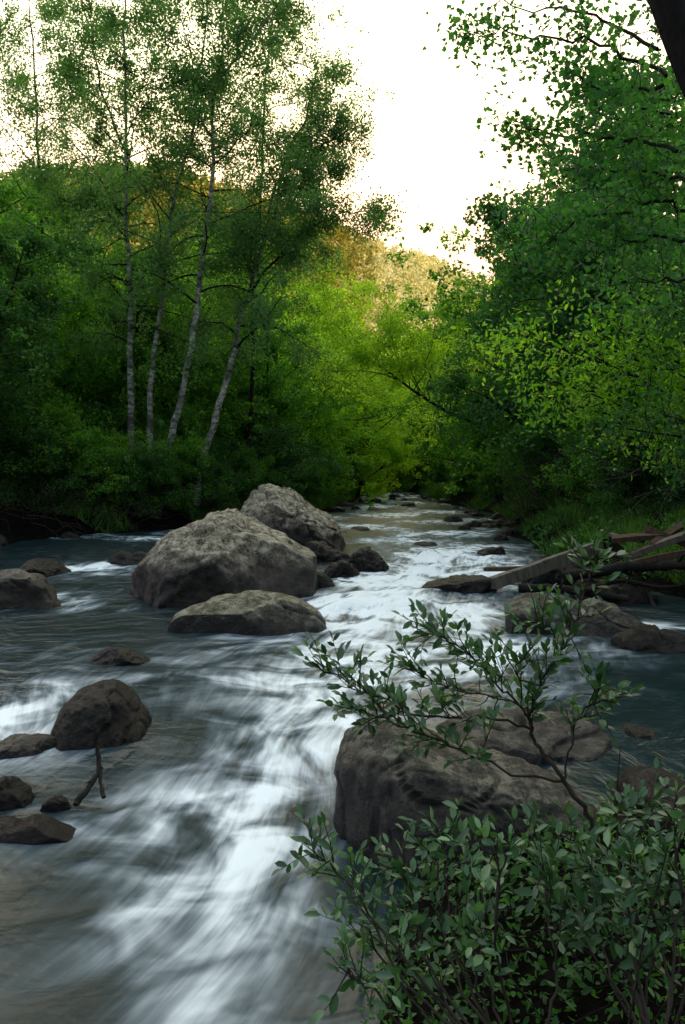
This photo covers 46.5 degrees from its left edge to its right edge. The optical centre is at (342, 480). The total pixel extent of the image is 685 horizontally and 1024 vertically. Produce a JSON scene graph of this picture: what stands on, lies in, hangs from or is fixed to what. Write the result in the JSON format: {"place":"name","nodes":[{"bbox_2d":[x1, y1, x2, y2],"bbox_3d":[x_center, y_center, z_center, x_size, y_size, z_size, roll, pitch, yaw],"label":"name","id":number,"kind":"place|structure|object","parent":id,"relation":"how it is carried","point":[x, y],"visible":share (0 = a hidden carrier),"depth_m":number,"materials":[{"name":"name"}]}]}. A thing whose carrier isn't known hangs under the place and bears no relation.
{"place":"outdoors","nodes":[
{"label":"outdoors","id":0,"kind":"place"},
{"bbox_2d":[11,186,491,350],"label":"hill","id":1,"kind":"structure","parent":0,"point":[401,294],"depth_m":238.16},
{"bbox_2d":[0,155,208,297],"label":"hillside forest","id":2,"kind":"object","parent":1,"relation":"on","point":[3,173],"visible":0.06,"depth_m":143.04,"materials":[{"name":"green plant"}]},
{"bbox_2d":[64,160,391,339],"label":"hillside forest","id":3,"kind":"object","parent":1,"relation":"on","point":[339,237],"visible":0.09,"depth_m":182.22,"materials":[{"name":"green plant"}]},
{"bbox_2d":[335,229,494,354],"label":"hillside forest","id":4,"kind":"object","parent":1,"relation":"on","point":[414,278],"visible":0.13,"depth_m":237.27,"materials":[{"name":"yellow plant"}]},
{"bbox_2d":[0,0,681,283],"label":"sky","id":5,"kind":"structure","parent":0,"point":[429,143],"materials":[{"name":"white"}]},
{"bbox_2d":[0,489,684,1023],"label":"river water","id":6,"kind":"structure","parent":0,"point":[152,891],"depth_m":4.39,"materials":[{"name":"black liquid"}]},
{"bbox_2d":[0,776,35,811],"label":"rock","id":7,"kind":"object","parent":6,"relation":"on","point":[16,792],"visible":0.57,"depth_m":3.95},
{"bbox_2d":[0,733,54,759],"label":"rock","id":8,"kind":"object","parent":6,"relation":"on","point":[19,745],"visible":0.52,"depth_m":4.60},
{"bbox_2d":[0,569,60,609],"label":"rock","id":9,"kind":"object","parent":6,"relation":"on","point":[21,589],"visible":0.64,"depth_m":9.31,"materials":[{"name":"stone"}]},
{"bbox_2d":[0,813,75,844],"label":"rock","id":10,"kind":"object","parent":6,"relation":"on","point":[38,829],"visible":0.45,"depth_m":3.58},
{"bbox_2d":[20,558,71,576],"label":"rock","id":11,"kind":"object","parent":6,"relation":"on","point":[46,567],"visible":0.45,"depth_m":11.92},
{"bbox_2d":[40,794,71,812],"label":"rock","id":12,"kind":"object","parent":6,"relation":"on","point":[56,803],"visible":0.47,"depth_m":3.88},
{"bbox_2d":[73,748,101,806],"bbox_3d":[-1.251,1.470,3.946,0.062,0.219,0.225,0,0,14],"label":"driftwood","id":13,"kind":"object","parent":6,"relation":"in","point":[81,796],"visible":1,"depth_m":3.92,"materials":[{"name":"brown wood"}]},
{"bbox_2d":[51,679,151,750],"bbox_3d":[-1.435,1.541,4.840,0.716,0.610,0.606,0,0,0],"label":"rock","id":14,"kind":"object","parent":6,"relation":"on","point":[106,713],"visible":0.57,"depth_m":4.72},
{"bbox_2d":[90,647,149,665],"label":"rock","id":15,"kind":"object","parent":6,"relation":"on","point":[116,656],"visible":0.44,"depth_m":6.53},
{"bbox_2d":[106,550,147,565],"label":"rock","id":16,"kind":"object","parent":6,"relation":"on","point":[123,558],"visible":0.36,"depth_m":13.24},
{"bbox_2d":[167,590,326,635],"bbox_3d":[-1.000,1.465,8.126,1.693,0.667,0.772,0,0,0],"label":"boulder","id":17,"kind":"object","parent":6,"relation":"in","point":[256,613],"visible":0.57,"depth_m":7.88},
{"bbox_2d":[324,560,359,577],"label":"rock","id":18,"kind":"object","parent":6,"relation":"on","point":[342,568],"visible":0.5,"depth_m":11.46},
{"bbox_2d":[348,546,388,571],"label":"rock","id":19,"kind":"object","parent":6,"relation":"on","point":[367,559],"visible":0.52,"depth_m":12.22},
{"bbox_2d":[421,574,496,593],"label":"rock","id":20,"kind":"object","parent":6,"relation":"on","point":[467,584],"visible":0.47,"depth_m":9.93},
{"bbox_2d":[488,541,602,588],"bbox_3d":[2.641,1.079,10.244,1.806,0.165,0.125,-14,6,-23],"label":"plank","id":21,"kind":"object","parent":20,"relation":"on","point":[530,570],"visible":0.84,"depth_m":10.11,"materials":[{"name":"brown wood"}]},
{"bbox_2d":[589,545,681,573],"bbox_3d":[3.678,0.958,9.948,0.200,0.301,1.269,0,0,-38],"label":"log","id":22,"kind":"object","parent":21,"relation":"on","point":[629,557],"visible":0.49,"depth_m":10.05,"materials":[{"name":"brown wood"}]},
{"bbox_2d":[631,531,684,558],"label":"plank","id":23,"kind":"object","parent":22,"relation":"on","point":[660,544],"visible":0.98,"depth_m":9.64,"materials":[{"name":"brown wood"}]},
{"bbox_2d":[649,523,682,544],"bbox_3d":[3.990,0.672,9.802,0.569,0.059,0.115,-24,38,-22],"label":"plank","id":24,"kind":"object","parent":23,"relation":"on","point":[675,529],"visible":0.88,"depth_m":9.80,"materials":[{"name":"brown wood"}]},
{"bbox_2d":[611,531,665,542],"bbox_3d":[3.704,0.701,9.896,0.698,0.071,0.185,-5,10,18],"label":"plank","id":25,"kind":"object","parent":24,"relation":"on","point":[631,537],"visible":0.85,"depth_m":9.86,"materials":[{"name":"brown wood"}]},
{"bbox_2d":[520,560,577,585],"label":"rock","id":26,"kind":"object","parent":6,"relation":"on","point":[553,577],"visible":0.18,"depth_m":10.62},
{"bbox_2d":[518,577,628,600],"bbox_3d":[2.709,1.312,9.374,1.249,0.374,0.430,0,0,36],"label":"log","id":27,"kind":"object","parent":6,"relation":"on","point":[525,588],"visible":0.75,"depth_m":9.35,"materials":[{"name":"brown wood"}]},
{"bbox_2d":[581,570,684,593],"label":"log","id":28,"kind":"object","parent":27,"relation":"on","point":[629,580],"visible":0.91,"depth_m":9.23,"materials":[{"name":"brown wood"}]},
{"bbox_2d":[504,593,643,636],"bbox_3d":[2.505,1.536,7.996,1.768,0.772,0.863,0,0,0],"label":"boulder","id":29,"kind":"object","parent":6,"relation":"in","point":[614,620],"visible":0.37,"depth_m":7.79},
{"bbox_2d":[611,624,684,653],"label":"rock","id":30,"kind":"object","parent":6,"relation":"on","point":[650,638],"visible":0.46,"depth_m":7.09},
{"bbox_2d":[0,476,684,1023],"bbox_3d":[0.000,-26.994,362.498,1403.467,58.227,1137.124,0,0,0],"label":"ground","id":31,"kind":"structure","parent":0,"point":[16,528],"depth_m":2.60,"materials":[{"name":"plant"}]},
{"bbox_2d":[0,393,64,510],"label":"shrub","id":32,"kind":"object","parent":31,"relation":"on","point":[5,463],"visible":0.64,"depth_m":19.16,"materials":[{"name":"green plant"}]},
{"bbox_2d":[0,397,101,509],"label":"shrub","id":33,"kind":"object","parent":31,"relation":"on","point":[39,432],"visible":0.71,"depth_m":19.29,"materials":[{"name":"green plant"}]},
{"bbox_2d":[0,221,107,455],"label":"tree","id":34,"kind":"object","parent":31,"relation":"on","point":[29,316],"visible":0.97,"depth_m":18.12,"materials":[{"name":"green plant"}]},
{"bbox_2d":[0,172,113,337],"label":"tree","id":35,"kind":"object","parent":31,"relation":"on","point":[4,203],"visible":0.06,"depth_m":36.66,"materials":[{"name":"green plant"}]},
{"bbox_2d":[1,367,114,496],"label":"shrub","id":36,"kind":"object","parent":31,"relation":"on","point":[65,399],"visible":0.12,"depth_m":22.03,"materials":[{"name":"green plant"}]},
{"bbox_2d":[0,168,127,477],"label":"tree","id":37,"kind":"object","parent":31,"relation":"on","point":[107,368],"visible":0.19,"depth_m":23.02,"materials":[{"name":"green plant"}]},
{"bbox_2d":[0,357,129,505],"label":"shrub","id":38,"kind":"object","parent":31,"relation":"on","point":[64,411],"visible":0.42,"depth_m":20.14,"materials":[{"name":"green plant"}]},
{"bbox_2d":[0,0,160,337],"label":"birch tree","id":39,"kind":"object","parent":31,"relation":"on","point":[54,11],"visible":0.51,"depth_m":26.44,"materials":[{"name":"green plant"}]},
{"bbox_2d":[32,327,145,484],"bbox_3d":[-8.579,-2.322,25.347,5.559,6.319,6.460,0,0,2],"label":"shrub","id":40,"kind":"object","parent":31,"relation":"on","point":[125,398],"visible":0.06,"depth_m":23.99,"materials":[{"name":"green plant"}]},
{"bbox_2d":[38,403,142,514],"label":"shrub","id":41,"kind":"object","parent":31,"relation":"on","point":[79,438],"visible":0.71,"depth_m":19.67,"materials":[{"name":"green plant"}]},
{"bbox_2d":[58,366,168,494],"bbox_3d":[-7.118,-1.497,23.867,4.276,4.861,4.969,0,0,-5],"label":"shrub","id":42,"kind":"object","parent":31,"relation":"on","point":[119,419],"visible":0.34,"depth_m":23.18,"materials":[{"name":"green plant"}]},
{"bbox_2d":[0,0,237,503],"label":"birch tree","id":43,"kind":"object","parent":31,"relation":"on","point":[147,111],"visible":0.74,"depth_m":22.22,"materials":[{"name":"green plant"}]},
{"bbox_2d":[0,235,258,393],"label":"tree","id":44,"kind":"object","parent":31,"relation":"on","point":[81,316],"visible":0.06,"depth_m":29.50,"materials":[{"name":"green plant"}]},
{"bbox_2d":[25,210,239,442],"bbox_3d":[-6.785,-3.875,26.555,6.883,9.245,6.472,0,0,27],"label":"tree","id":45,"kind":"object","parent":31,"relation":"on","point":[142,378],"visible":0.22,"depth_m":25.67,"materials":[{"name":"green plant"}]},
{"bbox_2d":[76,410,190,513],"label":"shrub","id":46,"kind":"object","parent":31,"relation":"on","point":[112,440],"visible":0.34,"depth_m":20.90,"materials":[{"name":"green plant"}]},
{"bbox_2d":[111,420,200,518],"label":"shrub","id":47,"kind":"object","parent":31,"relation":"on","point":[146,460],"visible":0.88,"depth_m":20.22,"materials":[{"name":"green plant"}]},
{"bbox_2d":[62,236,285,440],"bbox_3d":[-6.968,-4.434,32.054,10.389,10.251,10.016,0,0,9],"label":"tree","id":48,"kind":"object","parent":31,"relation":"on","point":[170,315],"visible":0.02,"depth_m":29.84,"materials":[{"name":"green plant"}]},
{"bbox_2d":[105,381,249,503],"bbox_3d":[-4.965,-1.189,24.449,4.472,4.375,3.848,0,0,-13],"label":"shrub","id":49,"kind":"object","parent":31,"relation":"on","point":[186,412],"visible":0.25,"depth_m":24.40,"materials":[{"name":"green plant"}]},
{"bbox_2d":[88,300,291,449],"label":"tree","id":50,"kind":"object","parent":31,"relation":"on","point":[211,380],"visible":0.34,"depth_m":26.15,"materials":[{"name":"green plant"}]},
{"bbox_2d":[149,411,233,512],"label":"shrub","id":51,"kind":"object","parent":31,"relation":"on","point":[185,454],"visible":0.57,"depth_m":21.42,"materials":[{"name":"green plant"}]},
{"bbox_2d":[39,0,347,506],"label":"birch tree","id":52,"kind":"object","parent":31,"relation":"on","point":[133,175],"visible":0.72,"depth_m":21.71,"materials":[{"name":"green plant"}]},
{"bbox_2d":[163,430,247,512],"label":"shrub","id":53,"kind":"object","parent":31,"relation":"on","point":[220,470],"visible":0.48,"depth_m":22.44,"materials":[{"name":"green plant"}]},
{"bbox_2d":[101,0,321,511],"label":"birch tree","id":54,"kind":"object","parent":31,"relation":"on","point":[256,26],"visible":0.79,"depth_m":21.59,"materials":[{"name":"green plant"}]},
{"bbox_2d":[173,416,263,507],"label":"shrub","id":55,"kind":"object","parent":31,"relation":"on","point":[221,453],"visible":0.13,"depth_m":24.19,"materials":[{"name":"green plant"}]},
{"bbox_2d":[127,508,318,607],"bbox_3d":[-1.561,1.237,10.252,2.515,1.750,2.058,0,0,0],"label":"boulder","id":56,"kind":"object","parent":31,"relation":"on","point":[210,555],"visible":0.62,"depth_m":9.64,"materials":[{"name":"stone"}]},
{"bbox_2d":[173,250,324,461],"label":"tree","id":57,"kind":"object","parent":31,"relation":"on","point":[281,413],"visible":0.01,"depth_m":36.47,"materials":[{"name":"green plant"}]},
{"bbox_2d":[213,435,293,500],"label":"shrub","id":58,"kind":"object","parent":31,"relation":"on","point":[255,485],"visible":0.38,"depth_m":25.72,"materials":[{"name":"green plant"}]},
{"bbox_2d":[130,0,395,494],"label":"birch tree","id":59,"kind":"object","parent":31,"relation":"on","point":[250,424],"visible":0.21,"depth_m":27.25,"materials":[{"name":"green plant"}]},
{"bbox_2d":[209,264,336,479],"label":"tree","id":60,"kind":"object","parent":31,"relation":"on","point":[273,380],"visible":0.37,"depth_m":31.09,"materials":[{"name":"green plant"}]},
{"bbox_2d":[215,372,332,493],"bbox_3d":[-2.940,-1.220,28.094,4.902,4.795,4.218,0,0,-11],"label":"shrub","id":61,"kind":"object","parent":31,"relation":"on","point":[283,436],"visible":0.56,"depth_m":27.67,"materials":[{"name":"green plant"}]},
{"bbox_2d":[162,22,418,513],"bbox_3d":[-1.550,-6.631,23.551,7.113,15.638,7.753,0,0,0],"label":"birch tree","id":62,"kind":"object","parent":31,"relation":"on","point":[312,158],"visible":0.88,"depth_m":22.73,"materials":[{"name":"green plant"}]},
{"bbox_2d":[240,483,345,550],"bbox_3d":[-0.988,1.056,15.577,2.175,1.997,1.957,0,0,0],"label":"boulder","id":63,"kind":"object","parent":31,"relation":"on","point":[292,514],"visible":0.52,"depth_m":14.93,"materials":[{"name":"stone"}]},
{"bbox_2d":[268,434,354,502],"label":"shrub","id":64,"kind":"object","parent":31,"relation":"on","point":[336,468],"visible":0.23,"depth_m":32.05,"materials":[{"name":"green plant"}]},
{"bbox_2d":[285,455,344,505],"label":"shrub","id":65,"kind":"object","parent":31,"relation":"on","point":[314,483],"visible":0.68,"depth_m":30.95,"materials":[{"name":"green plant"}]},
{"bbox_2d":[266,281,384,363],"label":"tree","id":66,"kind":"object","parent":31,"relation":"on","point":[301,287],"visible":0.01,"depth_m":75.23,"materials":[{"name":"green plant"}]},
{"bbox_2d":[304,541,349,562],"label":"rock","id":67,"kind":"object","parent":31,"relation":"on","point":[323,551],"visible":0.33,"depth_m":13.43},
{"bbox_2d":[257,307,412,492],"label":"tree","id":68,"kind":"object","parent":31,"relation":"on","point":[352,432],"visible":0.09,"depth_m":41.64,"materials":[{"name":"green plant"}]},
{"bbox_2d":[0,376,684,591],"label":"bushes","id":69,"kind":"object","parent":31,"relation":"on","point":[503,490],"visible":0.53,"depth_m":18.56,"materials":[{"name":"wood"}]},
{"bbox_2d":[313,432,373,500],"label":"shrub","id":70,"kind":"object","parent":31,"relation":"on","point":[342,488],"visible":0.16,"depth_m":36.99,"materials":[{"name":"green plant"}]},
{"bbox_2d":[254,315,451,506],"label":"tree","id":71,"kind":"object","parent":31,"relation":"on","point":[328,428],"visible":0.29,"depth_m":35.54,"materials":[{"name":"green plant"}]},
{"bbox_2d":[285,273,420,438],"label":"tree","id":72,"kind":"object","parent":31,"relation":"on","point":[343,290],"visible":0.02,"depth_m":53.05,"materials":[{"name":"green plant"}]},
{"bbox_2d":[31,481,684,583],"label":"grass","id":73,"kind":"structure","parent":31,"relation":"on","point":[636,521],"depth_m":16.50,"materials":[{"name":"plant"}]},
{"bbox_2d":[346,365,425,494],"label":"tree","id":74,"kind":"object","parent":31,"relation":"on","point":[368,487],"visible":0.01,"depth_m":59.34,"materials":[{"name":"green plant"}]},
{"bbox_2d":[341,343,443,498],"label":"tree","id":75,"kind":"object","parent":31,"relation":"on","point":[396,452],"visible":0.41,"depth_m":48.11,"materials":[{"name":"green plant"}]},
{"bbox_2d":[278,250,514,456],"bbox_3d":[2.712,-3.674,27.750,10.346,9.268,7.312,0,0,-15],"label":"tree","id":76,"kind":"object","parent":31,"relation":"on","point":[413,362],"visible":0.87,"depth_m":26.52,"materials":[{"name":"green plant"}]},
{"bbox_2d":[370,390,454,488],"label":"tree","id":77,"kind":"object","parent":31,"relation":"on","point":[418,466],"visible":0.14,"depth_m":64.98,"materials":[{"name":"green plant"}]},
{"bbox_2d":[352,272,510,487],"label":"tree","id":78,"kind":"object","parent":31,"relation":"on","point":[476,286],"visible":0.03,"depth_m":44.15,"materials":[{"name":"green plant"}]},
{"bbox_2d":[350,260,524,494],"bbox_3d":[7.513,-5.122,41.724,12.122,12.526,12.025,0,0,45],"label":"tree","id":79,"kind":"object","parent":31,"relation":"on","point":[444,440],"visible":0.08,"depth_m":39.53,"materials":[{"name":"green plant"}]},
{"bbox_2d":[290,519,644,877],"bbox_3d":[0.365,0.653,2.402,1.057,1.081,0.431,0,0,-9],"label":"willow shrub","id":80,"kind":"object","parent":31,"relation":"on","point":[399,698],"visible":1,"depth_m":2.40,"materials":[{"name":"green plant"}]},
{"bbox_2d":[374,196,561,497],"bbox_3d":[6.772,-5.565,32.966,14.998,13.555,11.819,0,0,-22],"label":"tree","id":81,"kind":"object","parent":31,"relation":"on","point":[453,487],"visible":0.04,"depth_m":31.01,"materials":[{"name":"green plant"}]},
{"bbox_2d":[333,717,606,887],"bbox_3d":[0.626,1.522,3.546,1.340,0.826,0.819,0,0,0],"label":"boulder","id":82,"kind":"object","parent":31,"relation":"on","point":[383,784],"visible":0.49,"depth_m":3.40,"materials":[{"name":"stone"}]},
{"bbox_2d":[449,402,511,498],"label":"shrub","id":83,"kind":"object","parent":31,"relation":"on","point":[477,444],"visible":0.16,"depth_m":33.91,"materials":[{"name":"green plant"}]},
{"bbox_2d":[470,408,551,498],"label":"shrub","id":84,"kind":"object","parent":31,"relation":"on","point":[496,449],"visible":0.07,"depth_m":26.18,"materials":[{"name":"green plant"}]},
{"bbox_2d":[405,193,635,509],"bbox_3d":[8.545,-4.342,23.644,12.014,10.924,9.393,0,0,-14],"label":"tree","id":85,"kind":"object","parent":31,"relation":"on","point":[459,383],"visible":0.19,"depth_m":23.10,"materials":[{"name":"green plant"}]},
{"bbox_2d":[356,771,684,1023],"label":"ground cover","id":86,"kind":"object","parent":31,"relation":"on","point":[576,977],"visible":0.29,"depth_m":2.39,"materials":[{"name":"green plant"}]},
{"bbox_2d":[271,796,594,1023],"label":"willow shrub","id":87,"kind":"object","parent":86,"relation":"on","point":[414,918],"visible":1,"depth_m":1.98,"materials":[{"name":"green plant"}]},
{"bbox_2d":[436,707,611,765],"bbox_3d":[1.094,1.779,4.712,1.257,0.808,0.854,0,0,0],"label":"boulder","id":88,"kind":"object","parent":31,"relation":"on","point":[592,742],"visible":0.27,"depth_m":4.54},
{"bbox_2d":[424,175,628,462],"bbox_3d":[7.413,-5.121,28.102,9.609,12.526,9.301,0,0,-15],"label":"tree","id":89,"kind":"object","parent":31,"relation":"on","point":[533,307],"visible":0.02,"depth_m":28.14,"materials":[{"name":"green plant"}]},
{"bbox_2d":[400,745,684,1023],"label":"dead twigs","id":90,"kind":"object","parent":31,"relation":"on","point":[526,948],"visible":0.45,"depth_m":2.17,"materials":[{"name":"brown wood"}]},
{"bbox_2d":[494,386,595,508],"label":"shrub","id":91,"kind":"object","parent":31,"relation":"on","point":[523,449],"visible":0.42,"depth_m":21.47,"materials":[{"name":"green plant"}]},
{"bbox_2d":[419,0,684,334],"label":"maple tree","id":92,"kind":"object","parent":31,"relation":"on","point":[669,20],"visible":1,"depth_m":5.53,"materials":[{"name":"green plant"}]},
{"bbox_2d":[450,245,684,483],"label":"sapling","id":93,"kind":"object","parent":31,"relation":"on","point":[601,394],"visible":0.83,"depth_m":8.72,"materials":[{"name":"green plant"}]},
{"bbox_2d":[458,0,684,453],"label":"tree","id":94,"kind":"object","parent":31,"relation":"on","point":[524,283],"visible":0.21,"depth_m":17.77,"materials":[{"name":"green plant"}]},
{"bbox_2d":[526,423,624,507],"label":"shrub","id":95,"kind":"object","parent":31,"relation":"on","point":[551,487],"visible":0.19,"depth_m":21.24,"materials":[{"name":"green plant"}]},
{"bbox_2d":[497,111,684,342],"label":"tree","id":96,"kind":"object","parent":31,"relation":"on","point":[552,273],"visible":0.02,"depth_m":18.27,"materials":[{"name":"green plant"}]},
{"bbox_2d":[531,388,661,512],"bbox_3d":[5.546,-0.600,16.718,2.659,3.022,3.090,0,0,33],"label":"shrub","id":97,"kind":"object","parent":31,"relation":"on","point":[570,482],"visible":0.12,"depth_m":16.50,"materials":[{"name":"green plant"}]},
{"bbox_2d":[515,757,684,1023],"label":"willow shrub","id":98,"kind":"object","parent":31,"relation":"on","point":[604,890],"visible":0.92,"depth_m":2.00,"materials":[{"name":"green plant"}]},
{"bbox_2d":[522,491,684,578],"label":"bank herbs","id":99,"kind":"object","parent":31,"relation":"on","point":[600,539],"visible":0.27,"depth_m":13.99,"materials":[{"name":"green plant"}]},
{"bbox_2d":[530,335,681,508],"bbox_3d":[5.707,-1.117,16.358,3.524,4.006,4.096,0,0,-13],"label":"shrub","id":100,"kind":"object","parent":31,"relation":"on","point":[591,457],"visible":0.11,"depth_m":16.02,"materials":[{"name":"green plant"}]},
{"bbox_2d":[540,325,682,507],"bbox_3d":[6.198,-1.569,16.753,4.276,4.861,4.969,0,0,21],"label":"shrub","id":101,"kind":"object","parent":31,"relation":"on","point":[556,427],"visible":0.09,"depth_m":17.08,"materials":[{"name":"green plant"}]},
{"bbox_2d":[573,578,658,604],"bbox_3d":[3.381,1.640,9.665,1.214,0.886,1.152,0,0,0],"label":"boulder","id":102,"kind":"object","parent":31,"relation":"on","point":[637,594],"visible":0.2,"depth_m":9.30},
{"bbox_2d":[562,553,684,582],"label":"log","id":103,"kind":"object","parent":102,"relation":"on","point":[610,568],"visible":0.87,"depth_m":9.48,"materials":[{"name":"brown wood"}]},
{"bbox_2d":[629,549,684,562],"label":"plank","id":104,"kind":"object","parent":103,"relation":"on","point":[665,556],"visible":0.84,"depth_m":9.37,"materials":[{"name":"brown wood"}]},
{"bbox_2d":[553,403,683,523],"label":"shrub","id":105,"kind":"object","parent":31,"relation":"on","point":[625,466],"visible":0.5,"depth_m":14.56,"materials":[{"name":"green plant"}]},
{"bbox_2d":[553,188,684,495],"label":"sapling","id":106,"kind":"object","parent":31,"relation":"on","point":[666,322],"visible":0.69,"depth_m":8.07,"materials":[{"name":"green plant"}]},
{"bbox_2d":[560,163,684,426],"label":"tree","id":107,"kind":"object","parent":31,"relation":"on","point":[623,302],"visible":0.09,"depth_m":15.19,"materials":[{"name":"green plant"}]},
{"bbox_2d":[583,280,684,508],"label":"shrub","id":108,"kind":"object","parent":31,"relation":"on","point":[674,498],"visible":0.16,"depth_m":13.72,"materials":[{"name":"green plant"}]},
{"bbox_2d":[621,722,655,739],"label":"rock","id":109,"kind":"object","parent":31,"relation":"on","point":[634,731],"visible":0.1,"depth_m":4.76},
{"bbox_2d":[607,765,684,846],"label":"rock","id":110,"kind":"object","parent":31,"relation":"on","point":[633,776],"visible":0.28,"depth_m":3.32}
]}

